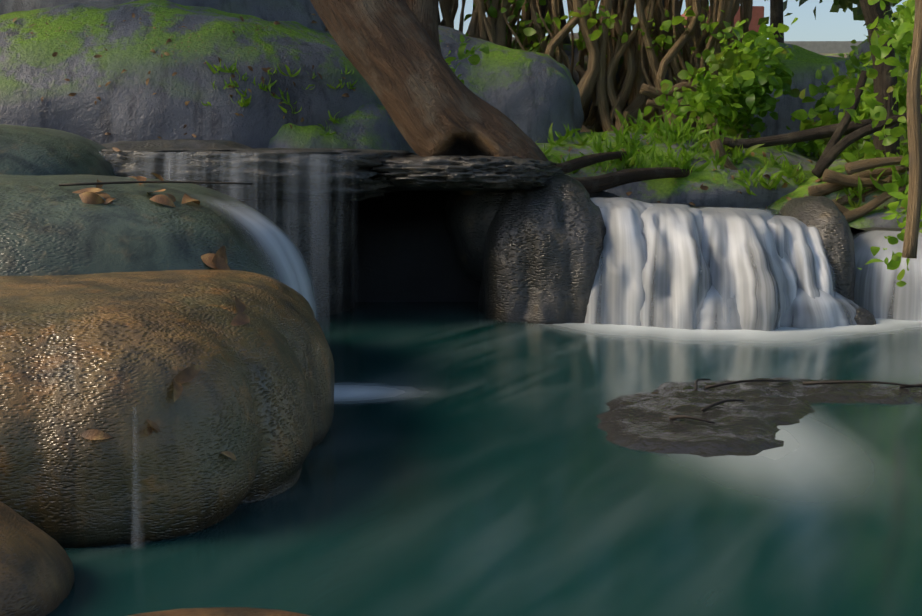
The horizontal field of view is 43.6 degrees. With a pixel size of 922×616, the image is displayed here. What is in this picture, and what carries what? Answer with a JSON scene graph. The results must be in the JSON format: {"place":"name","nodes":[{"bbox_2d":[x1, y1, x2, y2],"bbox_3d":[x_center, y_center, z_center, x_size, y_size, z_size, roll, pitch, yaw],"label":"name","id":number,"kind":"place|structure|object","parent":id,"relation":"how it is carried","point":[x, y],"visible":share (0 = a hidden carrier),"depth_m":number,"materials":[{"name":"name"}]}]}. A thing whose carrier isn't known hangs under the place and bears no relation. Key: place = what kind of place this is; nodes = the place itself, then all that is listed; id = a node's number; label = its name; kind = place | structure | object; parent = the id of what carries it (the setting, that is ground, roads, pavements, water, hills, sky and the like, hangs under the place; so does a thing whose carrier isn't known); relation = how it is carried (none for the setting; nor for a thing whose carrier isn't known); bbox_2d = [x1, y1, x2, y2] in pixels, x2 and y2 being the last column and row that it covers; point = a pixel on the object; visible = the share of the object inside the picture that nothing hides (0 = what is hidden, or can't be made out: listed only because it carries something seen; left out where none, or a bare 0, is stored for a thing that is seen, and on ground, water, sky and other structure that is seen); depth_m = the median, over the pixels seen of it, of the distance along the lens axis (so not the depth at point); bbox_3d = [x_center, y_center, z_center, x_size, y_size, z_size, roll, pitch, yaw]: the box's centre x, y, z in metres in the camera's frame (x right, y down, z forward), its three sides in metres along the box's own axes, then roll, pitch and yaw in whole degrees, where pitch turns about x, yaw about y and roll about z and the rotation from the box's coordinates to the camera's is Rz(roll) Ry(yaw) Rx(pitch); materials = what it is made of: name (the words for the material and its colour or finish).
{"place":"outdoors","nodes":[
{"label":"outdoors","id":0,"kind":"place"},
{"bbox_2d":[46,302,921,615],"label":"pool water","id":1,"kind":"structure","parent":0,"point":[464,458],"depth_m":3.49,"materials":[{"name":"teal liquid"}]},
{"bbox_2d":[0,501,74,615],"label":"rock","id":2,"kind":"object","parent":1,"relation":"in","point":[37,576],"visible":0.94,"depth_m":2.63,"materials":[{"name":"orange stone"}]},
{"bbox_2d":[131,407,143,548],"bbox_3d":[-0.855,0.449,3.051,0.042,0.372,0.050,0,8,1],"label":"trickle","id":3,"kind":"object","parent":1,"relation":"on","point":[136,494],"visible":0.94,"depth_m":3.05,"materials":[{"name":"liquid"}]},
{"bbox_2d":[128,607,310,615],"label":"rock","id":4,"kind":"object","parent":1,"relation":"in","point":[229,611],"visible":0.98,"depth_m":2.54,"materials":[{"name":"orange stone"}]},
{"bbox_2d":[595,377,921,456],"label":"flat rock","id":5,"kind":"object","parent":1,"relation":"in","point":[642,421],"visible":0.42,"depth_m":4.59,"materials":[{"name":"grey stone"}]},
{"bbox_2d":[669,378,921,423],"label":"shelf twigs","id":6,"kind":"object","parent":5,"relation":"on","point":[767,380],"visible":0.98,"depth_m":5.03,"materials":[{"name":"brown wood"}]},
{"bbox_2d":[310,0,691,194],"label":"leaning tree","id":7,"kind":"object","parent":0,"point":[433,104],"visible":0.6,"depth_m":7.62,"materials":[{"name":"brown plant"}]},
{"bbox_2d":[442,207,868,231],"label":"pool water","id":8,"kind":"structure","parent":0,"point":[773,211],"depth_m":8.56,"materials":[{"name":"liquid"}]},
{"bbox_2d":[439,0,906,40],"label":"sky","id":9,"kind":"structure","parent":0,"point":[827,26],"materials":[{"name":"blue"}]},
{"bbox_2d":[713,307,717,328],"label":"waterfall","id":10,"kind":"structure","parent":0,"point":[715,323],"depth_m":6.93,"materials":[{"name":"white liquid"}]},
{"bbox_2d":[790,303,850,326],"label":"waterfall","id":11,"kind":"structure","parent":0,"point":[844,309],"depth_m":7.11,"materials":[{"name":"white liquid"}]},
{"bbox_2d":[849,304,875,324],"bbox_3d":[2.470,0.098,7.287,0.268,0.247,0.411,0,8,1],"label":"rock","id":12,"kind":"object","parent":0,"point":[863,316],"visible":0.08,"depth_m":7.12,"materials":[{"name":"grey stone"}]},
{"bbox_2d":[818,53,907,155],"bbox_3d":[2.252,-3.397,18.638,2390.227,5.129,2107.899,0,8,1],"label":"ground","id":13,"kind":"structure","parent":0,"point":[902,138],"depth_m":31.26,"materials":[{"name":"soil"}]},
{"bbox_2d":[0,124,115,175],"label":"rock","id":14,"kind":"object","parent":13,"relation":"on","point":[27,150],"depth_m":6.47,"materials":[{"name":"grey stone"}]},
{"bbox_2d":[0,174,315,318],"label":"boulder","id":15,"kind":"structure","parent":13,"relation":"on","point":[49,226],"depth_m":4.53,"materials":[{"name":"grey stone"}]},
{"bbox_2d":[59,181,252,185],"bbox_3d":[-1.264,-0.520,4.802,0.778,0.020,0.062,-2,8,-14],"label":"twig","id":16,"kind":"object","parent":15,"relation":"on","point":[97,183],"visible":1,"depth_m":4.81,"materials":[{"name":"brown wood"}]},
{"bbox_2d":[196,196,317,317],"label":"waterfall","id":17,"kind":"structure","parent":15,"relation":"on","point":[279,248],"depth_m":5.14,"materials":[{"name":"white liquid"}]},
{"bbox_2d":[0,0,329,32],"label":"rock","id":18,"kind":"object","parent":13,"relation":"on","point":[301,11],"depth_m":10.44,"materials":[{"name":"grey stone"}]},
{"bbox_2d":[0,269,334,547],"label":"boulder","id":19,"kind":"structure","parent":13,"relation":"on","point":[103,352],"depth_m":3.20,"materials":[{"name":"brown stone"}]},
{"bbox_2d":[0,0,416,154],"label":"rock","id":20,"kind":"object","parent":13,"relation":"on","point":[77,37],"visible":0.29,"depth_m":8.56,"materials":[{"name":"grey stone"}]},
{"bbox_2d":[102,139,357,315],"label":"cliff","id":21,"kind":"structure","parent":13,"relation":"on","point":[336,285],"depth_m":7.45,"materials":[{"name":"stone"}]},
{"bbox_2d":[101,148,414,202],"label":"ledge slab","id":22,"kind":"structure","parent":21,"relation":"on","point":[364,184],"depth_m":6.94,"materials":[{"name":"stone"}]},
{"bbox_2d":[104,152,356,331],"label":"waterfall","id":23,"kind":"structure","parent":22,"relation":"hanging from","point":[318,249],"depth_m":6.78,"materials":[{"name":"liquid"}]},
{"bbox_2d":[268,103,409,150],"bbox_3d":[-1.417,-0.937,9.428,2.143,2.212,1.912,0,8,1],"label":"rock","id":24,"kind":"object","parent":13,"relation":"on","point":[369,126],"visible":0.02,"depth_m":8.69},
{"bbox_2d":[13,13,903,460],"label":"dry leaves","id":25,"kind":"object","parent":13,"relation":"on","point":[219,261],"visible":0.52,"depth_m":4.59,"materials":[{"name":"brown plant"}]},
{"bbox_2d":[438,25,583,142],"bbox_3d":[-0.148,-1.226,10.673,2.846,2.730,2.060,0,8,1],"label":"rock","id":26,"kind":"object","parent":13,"relation":"on","point":[533,96],"visible":0.15,"depth_m":9.91,"materials":[{"name":"grey stone"}]},
{"bbox_2d":[478,178,605,323],"bbox_3d":[0.560,-0.100,7.847,0.911,1.570,1.507,0,8,1],"label":"boulder","id":27,"kind":"object","parent":13,"relation":"on","point":[543,250],"visible":0.54,"depth_m":7.18,"materials":[{"name":"stone"}]},
{"bbox_2d":[445,171,589,281],"bbox_3d":[0.420,-0.587,8.057,1.063,0.827,1.246,0,8,1],"label":"rock","id":28,"kind":"object","parent":27,"relation":"on","point":[469,218],"visible":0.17,"depth_m":7.64,"materials":[{"name":"stone"}]},
{"bbox_2d":[201,0,921,286],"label":"leaves","id":29,"kind":"object","parent":13,"relation":"on","point":[902,27],"visible":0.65,"depth_m":9.36,"materials":[{"name":"green plant"}]},
{"bbox_2d":[595,197,608,323],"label":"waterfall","id":30,"kind":"structure","parent":13,"relation":"on","point":[599,299],"depth_m":7.15,"materials":[{"name":"white liquid"}]},
{"bbox_2d":[584,197,653,325],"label":"waterfall water","id":31,"kind":"structure","parent":30,"relation":"on","point":[624,261],"depth_m":7.13,"materials":[{"name":"white liquid"}]},
{"bbox_2d":[640,203,711,329],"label":"waterfall water","id":32,"kind":"structure","parent":30,"relation":"on","point":[672,233],"depth_m":7.04,"materials":[{"name":"white liquid"}]},
{"bbox_2d":[697,285,742,329],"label":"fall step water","id":33,"kind":"structure","parent":30,"relation":"on","point":[713,299],"depth_m":6.93,"materials":[{"name":"white liquid"}]},
{"bbox_2d":[649,203,705,325],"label":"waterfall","id":34,"kind":"structure","parent":13,"relation":"on","point":[698,290],"depth_m":7.03,"materials":[{"name":"white liquid"}]},
{"bbox_2d":[699,207,797,330],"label":"waterfall water","id":35,"kind":"structure","parent":34,"relation":"attached to","point":[732,237],"depth_m":7.08,"materials":[{"name":"white liquid"}]},
{"bbox_2d":[767,215,835,298],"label":"waterfall water","id":36,"kind":"structure","parent":34,"relation":"on","point":[798,243],"depth_m":7.25,"materials":[{"name":"white liquid"}]},
{"bbox_2d":[778,196,855,303],"bbox_3d":[2.390,-0.237,7.873,0.502,1.062,1.254,0,8,1],"label":"rock","id":37,"kind":"object","parent":34,"relation":"on","point":[825,217],"visible":0.31,"depth_m":7.36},
{"bbox_2d":[776,285,861,328],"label":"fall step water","id":38,"kind":"structure","parent":34,"relation":"on","point":[824,310],"depth_m":7.04,"materials":[{"name":"white liquid"}]},
{"bbox_2d":[536,129,819,207],"bbox_3d":[1.579,-0.728,10.519,4.278,1.775,3.168,0,8,1],"label":"mossy rock","id":39,"kind":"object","parent":13,"relation":"on","point":[723,189],"depth_m":9.07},
{"bbox_2d":[438,0,921,177],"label":"tree branches","id":40,"kind":"object","parent":13,"relation":"on","point":[853,131],"visible":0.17,"depth_m":9.20,"materials":[{"name":"brown plant"}]},
{"bbox_2d":[439,0,921,258],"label":"vines","id":41,"kind":"object","parent":40,"relation":"attached to","point":[636,87],"visible":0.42,"depth_m":12.00,"materials":[{"name":"brown wood"}]},
{"bbox_2d":[572,0,901,26],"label":"canopy leaves","id":42,"kind":"object","parent":40,"relation":"attached to","point":[837,5],"visible":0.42,"depth_m":23.28,"materials":[{"name":"green plant"}]},
{"bbox_2d":[464,0,911,159],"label":"leaves","id":43,"kind":"object","parent":13,"relation":"on","point":[770,80],"visible":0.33,"depth_m":10.13,"materials":[{"name":"green plant"}]},
{"bbox_2d":[511,33,905,157],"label":"bank wall","id":44,"kind":"structure","parent":13,"relation":"on","point":[805,66],"depth_m":12.83,"materials":[{"name":"grey stone"}]},
{"bbox_2d":[681,6,763,31],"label":"building","id":45,"kind":"structure","parent":13,"relation":"on","point":[757,12],"depth_m":48.58,"materials":[{"name":"red brick"}]},
{"bbox_2d":[690,207,779,330],"bbox_3d":[1.765,0.115,8.094,0.964,1.620,2.482,0,8,1],"label":"fallen rock","id":46,"kind":"object","parent":13,"relation":"on","point":[757,277],"depth_m":6.94,"materials":[{"name":"stone"}]},
{"bbox_2d":[784,41,862,52],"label":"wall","id":47,"kind":"structure","parent":13,"relation":"on","point":[829,46],"depth_m":40.59,"materials":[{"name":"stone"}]},
{"bbox_2d":[767,159,921,229],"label":"rock","id":48,"kind":"object","parent":13,"relation":"on","point":[873,218],"visible":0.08,"depth_m":8.69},
{"bbox_2d":[846,31,911,72],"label":"leaves","id":49,"kind":"object","parent":13,"relation":"on","point":[864,47],"depth_m":14.19,"materials":[{"name":"green plant"}]},
{"bbox_2d":[851,227,920,318],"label":"fallen rock","id":50,"kind":"object","parent":13,"relation":"on","point":[854,232],"visible":0.02,"depth_m":7.90,"materials":[{"name":"stone"}]},
{"bbox_2d":[853,230,921,320],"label":"waterfall water","id":51,"kind":"structure","parent":50,"relation":"on","point":[879,276],"depth_m":7.39,"materials":[{"name":"white liquid"}]},
{"bbox_3d":[-0.220,-0.026,8.780,4.071,1.923,1.163,0,8,1],"label":"cave back","id":52,"kind":"object","parent":13,"relation":"on","visible":0},
{"bbox_2d":[370,155,564,191],"bbox_3d":[-0.029,-0.955,8.115,1.508,0.259,2.280,0,8,1],"label":"rock ledge","id":53,"kind":"object","parent":52,"relation":"on","point":[480,173],"visible":0.73,"depth_m":7.15,"materials":[{"name":"stone"}]}
]}

